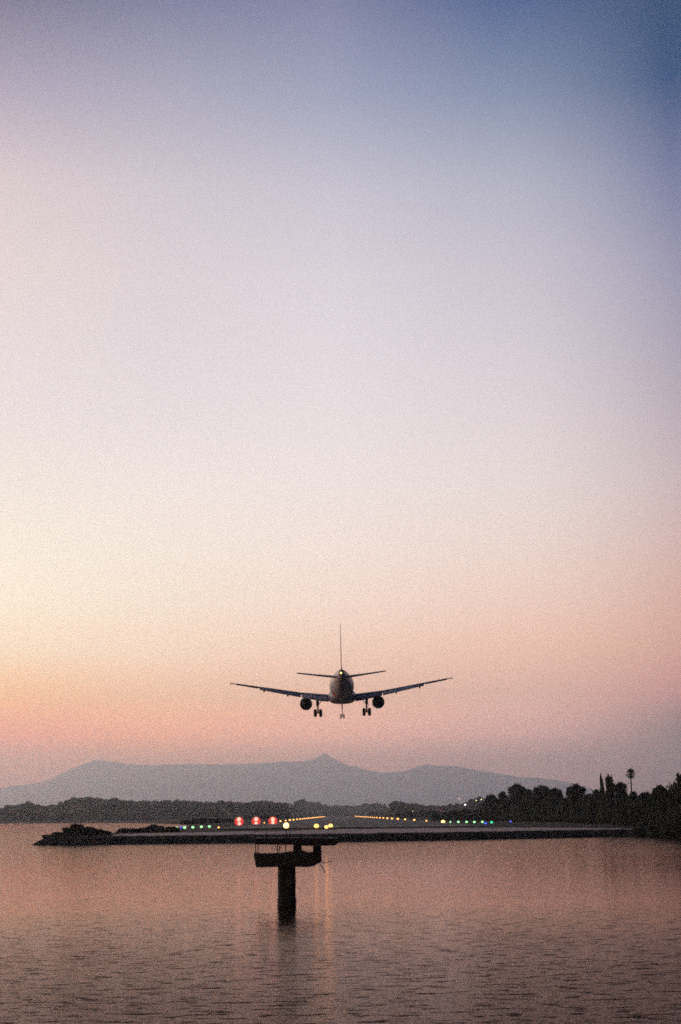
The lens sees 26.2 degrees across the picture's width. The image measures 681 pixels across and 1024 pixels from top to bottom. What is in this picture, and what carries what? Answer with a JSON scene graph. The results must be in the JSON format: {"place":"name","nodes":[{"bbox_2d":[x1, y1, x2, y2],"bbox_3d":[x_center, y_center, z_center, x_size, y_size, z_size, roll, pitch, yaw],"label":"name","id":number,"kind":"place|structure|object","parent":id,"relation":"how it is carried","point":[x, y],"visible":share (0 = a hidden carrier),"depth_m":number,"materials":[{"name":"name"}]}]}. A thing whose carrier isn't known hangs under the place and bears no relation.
{"place":"outdoors","nodes":[
{"label":"outdoors","id":0,"kind":"place"},
{"bbox_2d":[2,805,410,821],"bbox_3d":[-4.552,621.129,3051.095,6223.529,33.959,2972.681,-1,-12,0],"label":"hills","id":1,"kind":"structure","parent":0,"point":[294,812],"depth_m":2380.82,"materials":[{"name":"plant"}]},
{"bbox_2d":[59,814,68,820],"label":"distant tree","id":2,"kind":"object","parent":1,"relation":"on","point":[64,817],"visible":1,"depth_m":1645.41,"materials":[{"name":"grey plant"}]},
{"bbox_2d":[63,806,71,812],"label":"distant tree","id":3,"kind":"object","parent":1,"relation":"on","point":[68,809],"visible":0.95,"depth_m":1777.80,"materials":[{"name":"grey plant"}]},
{"bbox_2d":[100,803,109,809],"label":"distant tree","id":4,"kind":"object","parent":1,"relation":"on","point":[104,806],"visible":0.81,"depth_m":1821.65,"materials":[{"name":"grey plant"}]},
{"bbox_2d":[103,808,113,815],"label":"distant tree","id":5,"kind":"object","parent":1,"relation":"on","point":[108,811],"visible":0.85,"depth_m":1710.34,"materials":[{"name":"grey plant"}]},
{"bbox_2d":[124,804,134,809],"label":"distant tree","id":6,"kind":"object","parent":1,"relation":"on","point":[127,806],"visible":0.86,"depth_m":1840.91,"materials":[{"name":"grey plant"}]},
{"bbox_2d":[209,811,221,817],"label":"distant tree","id":7,"kind":"object","parent":1,"relation":"on","point":[212,814],"visible":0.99,"depth_m":1644.97,"materials":[{"name":"grey plant"}]},
{"bbox_2d":[0,797,485,821],"bbox_3d":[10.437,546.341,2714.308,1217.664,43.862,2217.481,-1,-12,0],"label":"distant wood","id":8,"kind":"object","parent":1,"relation":"on","point":[83,806],"visible":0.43,"depth_m":1843.22,"materials":[{"name":"plant"}]},
{"bbox_2d":[279,812,290,817],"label":"distant tree","id":9,"kind":"object","parent":1,"relation":"on","point":[285,815],"visible":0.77,"depth_m":1625.64,"materials":[{"name":"grey plant"}]},
{"bbox_2d":[391,809,396,816],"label":"distant tree","id":10,"kind":"object","parent":1,"relation":"on","point":[393,812],"visible":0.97,"depth_m":1675.38,"materials":[{"name":"grey plant"}]},
{"bbox_2d":[0,753,628,807],"bbox_3d":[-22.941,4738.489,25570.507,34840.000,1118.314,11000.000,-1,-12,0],"label":"mountains","id":11,"kind":"structure","parent":0,"point":[324,778],"depth_m":24484.84,"materials":[{"name":"grey stone"}]},
{"bbox_2d":[0,817,679,844],"bbox_3d":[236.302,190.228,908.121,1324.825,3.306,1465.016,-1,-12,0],"label":"ground","id":12,"kind":"structure","parent":0,"point":[494,824],"depth_m":340.41,"materials":[{"name":"black soil"}]},
{"bbox_2d":[30,815,41,820],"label":"distant tree","id":13,"kind":"object","parent":12,"relation":"on","point":[33,817],"visible":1,"depth_m":1626.31,"materials":[{"name":"grey plant"}]},
{"bbox_2d":[42,834,52,838],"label":"bush","id":14,"kind":"object","parent":12,"relation":"on","point":[45,836],"visible":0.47,"depth_m":257.05,"materials":[{"name":"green plant"}]},
{"bbox_2d":[51,831,65,836],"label":"bush","id":15,"kind":"object","parent":12,"relation":"on","point":[58,834],"visible":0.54,"depth_m":256.90,"materials":[{"name":"green plant"}]},
{"bbox_2d":[61,827,73,836],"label":"bush","id":16,"kind":"object","parent":12,"relation":"on","point":[67,831],"visible":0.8,"depth_m":257.89,"materials":[{"name":"green plant"}]},
{"bbox_2d":[69,823,85,836],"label":"bush","id":17,"kind":"object","parent":12,"relation":"on","point":[78,830],"visible":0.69,"depth_m":257.99,"materials":[{"name":"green plant"}]},
{"bbox_2d":[83,826,96,835],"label":"bush","id":18,"kind":"object","parent":12,"relation":"on","point":[89,831],"visible":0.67,"depth_m":257.90,"materials":[{"name":"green plant"}]},
{"bbox_2d":[93,828,104,835],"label":"bush","id":19,"kind":"object","parent":12,"relation":"on","point":[99,831],"visible":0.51,"depth_m":257.96,"materials":[{"name":"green plant"}]},
{"bbox_2d":[103,830,112,835],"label":"bush","id":20,"kind":"object","parent":12,"relation":"on","point":[107,833],"visible":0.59,"depth_m":258.12,"materials":[{"name":"green plant"}]},
{"bbox_2d":[113,828,128,832],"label":"bush","id":21,"kind":"object","parent":12,"relation":"on","point":[122,830],"visible":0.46,"depth_m":309.68,"materials":[{"name":"green plant"}]},
{"bbox_2d":[127,828,139,832],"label":"bush","id":22,"kind":"object","parent":12,"relation":"on","point":[132,830],"visible":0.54,"depth_m":309.76,"materials":[{"name":"green plant"}]},
{"bbox_2d":[138,827,147,831],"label":"bush","id":23,"kind":"object","parent":12,"relation":"on","point":[143,829],"visible":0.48,"depth_m":311.34,"materials":[{"name":"green plant"}]},
{"bbox_2d":[147,824,157,831],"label":"bush","id":24,"kind":"object","parent":12,"relation":"on","point":[152,828],"visible":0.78,"depth_m":311.47,"materials":[{"name":"green plant"}]},
{"bbox_2d":[156,826,172,831],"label":"bush","id":25,"kind":"object","parent":12,"relation":"on","point":[161,829],"visible":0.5,"depth_m":311.51,"materials":[{"name":"green plant"}]},
{"bbox_2d":[166,826,180,831],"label":"bush","id":26,"kind":"object","parent":12,"relation":"on","point":[174,829],"visible":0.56,"depth_m":313.73,"materials":[{"name":"green plant"}]},
{"bbox_2d":[180,820,187,824],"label":"runway shrub","id":27,"kind":"object","parent":12,"relation":"on","point":[183,822],"visible":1,"depth_m":537.15,"materials":[{"name":"green plant"}]},
{"bbox_2d":[199,818,204,824],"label":"runway shrub","id":28,"kind":"object","parent":12,"relation":"on","point":[202,820],"visible":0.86,"depth_m":599.61,"materials":[{"name":"green plant"}]},
{"bbox_2d":[235,817,243,824],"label":"red signal lamp","id":29,"kind":"object","parent":12,"relation":"on","point":[239,820],"visible":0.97,"depth_m":508.67,"materials":[{"name":"glass"}]},
{"bbox_2d":[73,827,619,836],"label":"gravel path","id":30,"kind":"structure","parent":12,"relation":"on","point":[363,831],"depth_m":278.70,"materials":[{"name":"grey gravel"}]},
{"bbox_2d":[214,816,490,828],"bbox_3d":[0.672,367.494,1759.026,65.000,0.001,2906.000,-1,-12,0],"label":"runway","id":31,"kind":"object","parent":12,"relation":"on","point":[354,821],"visible":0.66,"depth_m":488.57,"materials":[{"name":"grey asphalt"}]},
{"bbox_2d":[252,817,260,823],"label":"red signal lamp","id":32,"kind":"object","parent":31,"relation":"on","point":[256,820],"visible":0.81,"depth_m":508.73,"materials":[{"name":"glass"}]},
{"bbox_2d":[268,817,276,823],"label":"red signal lamp","id":33,"kind":"object","parent":31,"relation":"on","point":[272,820],"visible":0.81,"depth_m":508.73,"materials":[{"name":"glass"}]},
{"bbox_2d":[241,817,466,827],"bbox_3d":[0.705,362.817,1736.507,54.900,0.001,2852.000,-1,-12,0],"label":"runway markings","id":34,"kind":"object","parent":31,"relation":"on","point":[365,826],"visible":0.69,"depth_m":363.60,"materials":[{"name":"paint"}]},
{"bbox_2d":[395,812,401,817],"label":"tree","id":35,"kind":"object","parent":12,"relation":"on","point":[398,814],"visible":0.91,"depth_m":1108.29,"materials":[{"name":"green plant"}]},
{"bbox_2d":[406,811,411,817],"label":"tree","id":36,"kind":"object","parent":12,"relation":"on","point":[408,814],"visible":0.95,"depth_m":1149.09,"materials":[{"name":"green plant"}]},
{"bbox_2d":[430,815,439,819],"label":"shrub","id":37,"kind":"object","parent":12,"relation":"on","point":[435,817],"visible":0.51,"depth_m":677.02,"materials":[{"name":"green plant"}]},
{"bbox_2d":[442,813,450,820],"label":"shrub","id":38,"kind":"object","parent":12,"relation":"on","point":[446,816],"visible":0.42,"depth_m":644.93,"materials":[{"name":"green plant"}]},
{"bbox_2d":[448,810,460,820],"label":"shrub","id":39,"kind":"object","parent":12,"relation":"on","point":[453,817],"visible":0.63,"depth_m":628.69,"materials":[{"name":"green plant"}]},
{"bbox_2d":[456,809,469,820],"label":"shrub","id":40,"kind":"object","parent":12,"relation":"on","point":[459,814],"visible":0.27,"depth_m":616.59,"materials":[{"name":"green plant"}]},
{"bbox_2d":[462,810,471,820],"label":"shrub","id":41,"kind":"object","parent":12,"relation":"on","point":[465,816],"visible":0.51,"depth_m":597.11,"materials":[{"name":"green plant"}]},
{"bbox_2d":[467,809,480,820],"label":"shrub","id":42,"kind":"object","parent":12,"relation":"on","point":[473,815],"visible":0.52,"depth_m":585.81,"materials":[{"name":"green plant"}]},
{"bbox_2d":[476,808,484,820],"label":"shrub","id":43,"kind":"object","parent":12,"relation":"on","point":[480,810],"visible":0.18,"depth_m":576.61,"materials":[{"name":"green plant"}]},
{"bbox_2d":[481,806,490,820],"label":"shrub","id":44,"kind":"object","parent":12,"relation":"on","point":[484,815],"visible":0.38,"depth_m":564.74,"materials":[{"name":"green plant"}]},
{"bbox_2d":[484,793,497,805],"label":"grove tree","id":45,"kind":"object","parent":12,"relation":"on","point":[491,799],"visible":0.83,"depth_m":571.14,"materials":[{"name":"green plant"}]},
{"bbox_2d":[487,805,499,820],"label":"shrub","id":46,"kind":"object","parent":12,"relation":"on","point":[492,816],"visible":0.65,"depth_m":555.33,"materials":[{"name":"green plant"}]},
{"bbox_2d":[494,804,509,820],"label":"shrub","id":47,"kind":"object","parent":12,"relation":"on","point":[498,809],"visible":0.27,"depth_m":543.02,"materials":[{"name":"green plant"}]},
{"bbox_2d":[496,791,508,805],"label":"grove tree","id":48,"kind":"object","parent":12,"relation":"on","point":[502,796],"visible":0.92,"depth_m":552.04,"materials":[{"name":"green plant"}]},
{"bbox_2d":[500,803,510,820],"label":"shrub","id":49,"kind":"object","parent":12,"relation":"on","point":[505,811],"visible":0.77,"depth_m":534.79,"materials":[{"name":"green plant"}]},
{"bbox_2d":[508,802,519,820],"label":"shrub","id":50,"kind":"object","parent":12,"relation":"on","point":[513,813],"visible":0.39,"depth_m":520.65,"materials":[{"name":"green plant"}]},
{"bbox_2d":[507,783,525,802],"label":"grove tree","id":51,"kind":"object","parent":12,"relation":"on","point":[515,790],"visible":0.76,"depth_m":530.73,"materials":[{"name":"green plant"}]},
{"bbox_2d":[520,802,530,821],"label":"shrub","id":52,"kind":"object","parent":12,"relation":"on","point":[525,810],"visible":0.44,"depth_m":497.39,"materials":[{"name":"green plant"}]},
{"bbox_2d":[522,788,531,804],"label":"grove tree","id":53,"kind":"object","parent":12,"relation":"on","point":[527,793],"visible":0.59,"depth_m":504.60,"materials":[{"name":"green plant"}]},
{"bbox_2d":[530,785,550,803],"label":"grove tree","id":54,"kind":"object","parent":12,"relation":"on","point":[539,793],"visible":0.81,"depth_m":484.68,"materials":[{"name":"green plant"}]},
{"bbox_2d":[539,801,548,821],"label":"shrub","id":55,"kind":"object","parent":12,"relation":"on","point":[543,817],"visible":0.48,"depth_m":460.20,"materials":[{"name":"green plant"}]},
{"bbox_2d":[546,800,558,821],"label":"shrub","id":56,"kind":"object","parent":12,"relation":"on","point":[550,809],"visible":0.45,"depth_m":450.17,"materials":[{"name":"green plant"}]},
{"bbox_2d":[546,787,563,803],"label":"grove tree","id":57,"kind":"object","parent":12,"relation":"on","point":[554,794],"visible":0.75,"depth_m":457.14,"materials":[{"name":"green plant"}]},
{"bbox_2d":[551,799,563,821],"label":"shrub","id":58,"kind":"object","parent":12,"relation":"on","point":[556,814],"visible":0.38,"depth_m":433.24,"materials":[{"name":"green plant"}]},
{"bbox_2d":[559,797,569,822],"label":"shrub","id":59,"kind":"object","parent":12,"relation":"on","point":[564,811],"visible":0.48,"depth_m":424.34,"materials":[{"name":"green plant"}]},
{"bbox_2d":[568,797,580,822],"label":"shrub","id":60,"kind":"object","parent":12,"relation":"on","point":[572,818],"visible":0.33,"depth_m":409.33,"materials":[{"name":"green plant"}]},
{"bbox_2d":[565,783,585,804],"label":"grove tree","id":61,"kind":"object","parent":12,"relation":"on","point":[577,790],"visible":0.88,"depth_m":413.50,"materials":[{"name":"green plant"}]},
{"bbox_2d":[584,793,591,806],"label":"grove tree","id":62,"kind":"object","parent":12,"relation":"on","point":[588,795],"visible":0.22,"depth_m":385.69,"materials":[{"name":"green plant"}]},
{"bbox_2d":[585,797,599,823],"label":"shrub","id":63,"kind":"object","parent":12,"relation":"on","point":[590,811],"visible":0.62,"depth_m":368.79,"materials":[{"name":"green plant"}]},
{"bbox_2d":[592,788,605,798],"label":"grove tree","id":64,"kind":"object","parent":12,"relation":"on","point":[594,794],"visible":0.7,"depth_m":372.75,"materials":[{"name":"green plant"}]},
{"bbox_2d":[595,774,604,798],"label":"cypress tree","id":65,"kind":"object","parent":12,"relation":"on","point":[602,788],"visible":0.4,"depth_m":364.24,"materials":[{"name":"green plant"}]},
{"bbox_2d":[599,796,609,823],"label":"shrub","id":66,"kind":"object","parent":12,"relation":"on","point":[603,811],"visible":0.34,"depth_m":349.66,"materials":[{"name":"green plant"}]},
{"bbox_2d":[601,774,614,798],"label":"cypress tree","id":67,"kind":"object","parent":12,"relation":"on","point":[609,785],"visible":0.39,"depth_m":351.48,"materials":[{"name":"green plant"}]},
{"bbox_2d":[604,798,618,824],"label":"shrub","id":68,"kind":"object","parent":12,"relation":"on","point":[609,816],"visible":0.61,"depth_m":337.65,"materials":[{"name":"green plant"}]},
{"bbox_2d":[612,781,629,798],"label":"grove tree","id":69,"kind":"object","parent":12,"relation":"on","point":[619,790],"visible":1,"depth_m":332.80,"materials":[{"name":"green plant"}]},
{"bbox_2d":[618,798,628,825],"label":"shrub","id":70,"kind":"object","parent":12,"relation":"on","point":[623,819],"visible":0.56,"depth_m":314.92,"materials":[{"name":"green plant"}]},
{"bbox_2d":[626,768,634,790],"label":"palm tree","id":71,"kind":"object","parent":12,"relation":"on","point":[630,773],"visible":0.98,"depth_m":393.60,"materials":[{"name":"green plant"}]},
{"bbox_2d":[626,798,636,826],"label":"shrub","id":72,"kind":"object","parent":12,"relation":"on","point":[629,814],"visible":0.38,"depth_m":304.93,"materials":[{"name":"green plant"}]},
{"bbox_2d":[625,791,638,825],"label":"grove tree","id":73,"kind":"object","parent":12,"relation":"on","point":[632,795],"visible":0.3,"depth_m":310.87,"materials":[{"name":"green plant"}]},
{"bbox_2d":[632,799,640,826],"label":"shrub","id":74,"kind":"object","parent":12,"relation":"on","point":[636,808],"visible":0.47,"depth_m":297.80,"materials":[{"name":"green plant"}]},
{"bbox_2d":[636,791,654,804],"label":"grove tree","id":75,"kind":"object","parent":12,"relation":"on","point":[645,795],"visible":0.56,"depth_m":297.16,"materials":[{"name":"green plant"}]},
{"bbox_2d":[643,825,658,835],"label":"shore shrub","id":76,"kind":"object","parent":12,"relation":"on","point":[650,830],"visible":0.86,"depth_m":265.04,"materials":[{"name":"green plant"}]},
{"bbox_2d":[651,785,667,800],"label":"grove tree","id":77,"kind":"object","parent":12,"relation":"on","point":[656,792],"visible":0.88,"depth_m":284.57,"materials":[{"name":"green plant"}]},
{"bbox_2d":[660,790,670,802],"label":"grove tree","id":78,"kind":"object","parent":12,"relation":"on","point":[665,795],"visible":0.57,"depth_m":275.52,"materials":[{"name":"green plant"}]},
{"bbox_2d":[665,772,680,809],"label":"grove tree","id":79,"kind":"object","parent":12,"relation":"on","point":[675,795],"visible":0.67,"depth_m":269.29,"materials":[{"name":"green plant"}]},
{"bbox_2d":[675,803,680,820],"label":"shrub","id":80,"kind":"object","parent":12,"relation":"on","point":[678,812],"visible":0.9,"depth_m":263.79,"materials":[{"name":"green plant"}]},
{"bbox_2d":[0,823,680,1023],"bbox_3d":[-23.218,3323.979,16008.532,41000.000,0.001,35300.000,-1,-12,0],"label":"water","id":81,"kind":"structure","parent":0,"point":[585,930],"depth_m":57.04,"materials":[{"name":"liquid"}]},
{"bbox_2d":[254,830,337,906],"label":"approach light pier","id":82,"kind":"structure","parent":81,"relation":"in","point":[287,863],"depth_m":74.24,"materials":[{"name":"concrete"}]},
{"bbox_2d":[42,829,680,844],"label":"rock embankment","id":83,"kind":"object","parent":81,"relation":"in","point":[339,837],"visible":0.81,"depth_m":254.62,"materials":[{"name":"black stone"}]},
{"bbox_2d":[632,828,645,835],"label":"shore shrub","id":84,"kind":"object","parent":83,"relation":"on","point":[639,831],"visible":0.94,"depth_m":267.81,"materials":[{"name":"green plant"}]},
{"bbox_2d":[0,0,680,794],"label":"sky","id":85,"kind":"structure","parent":0,"point":[317,317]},
{"bbox_2d":[231,625,452,718],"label":"airliner","id":86,"kind":"object","parent":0,"point":[341,686],"visible":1,"depth_m":226.64,"materials":[{"name":"white paint"}]}
]}

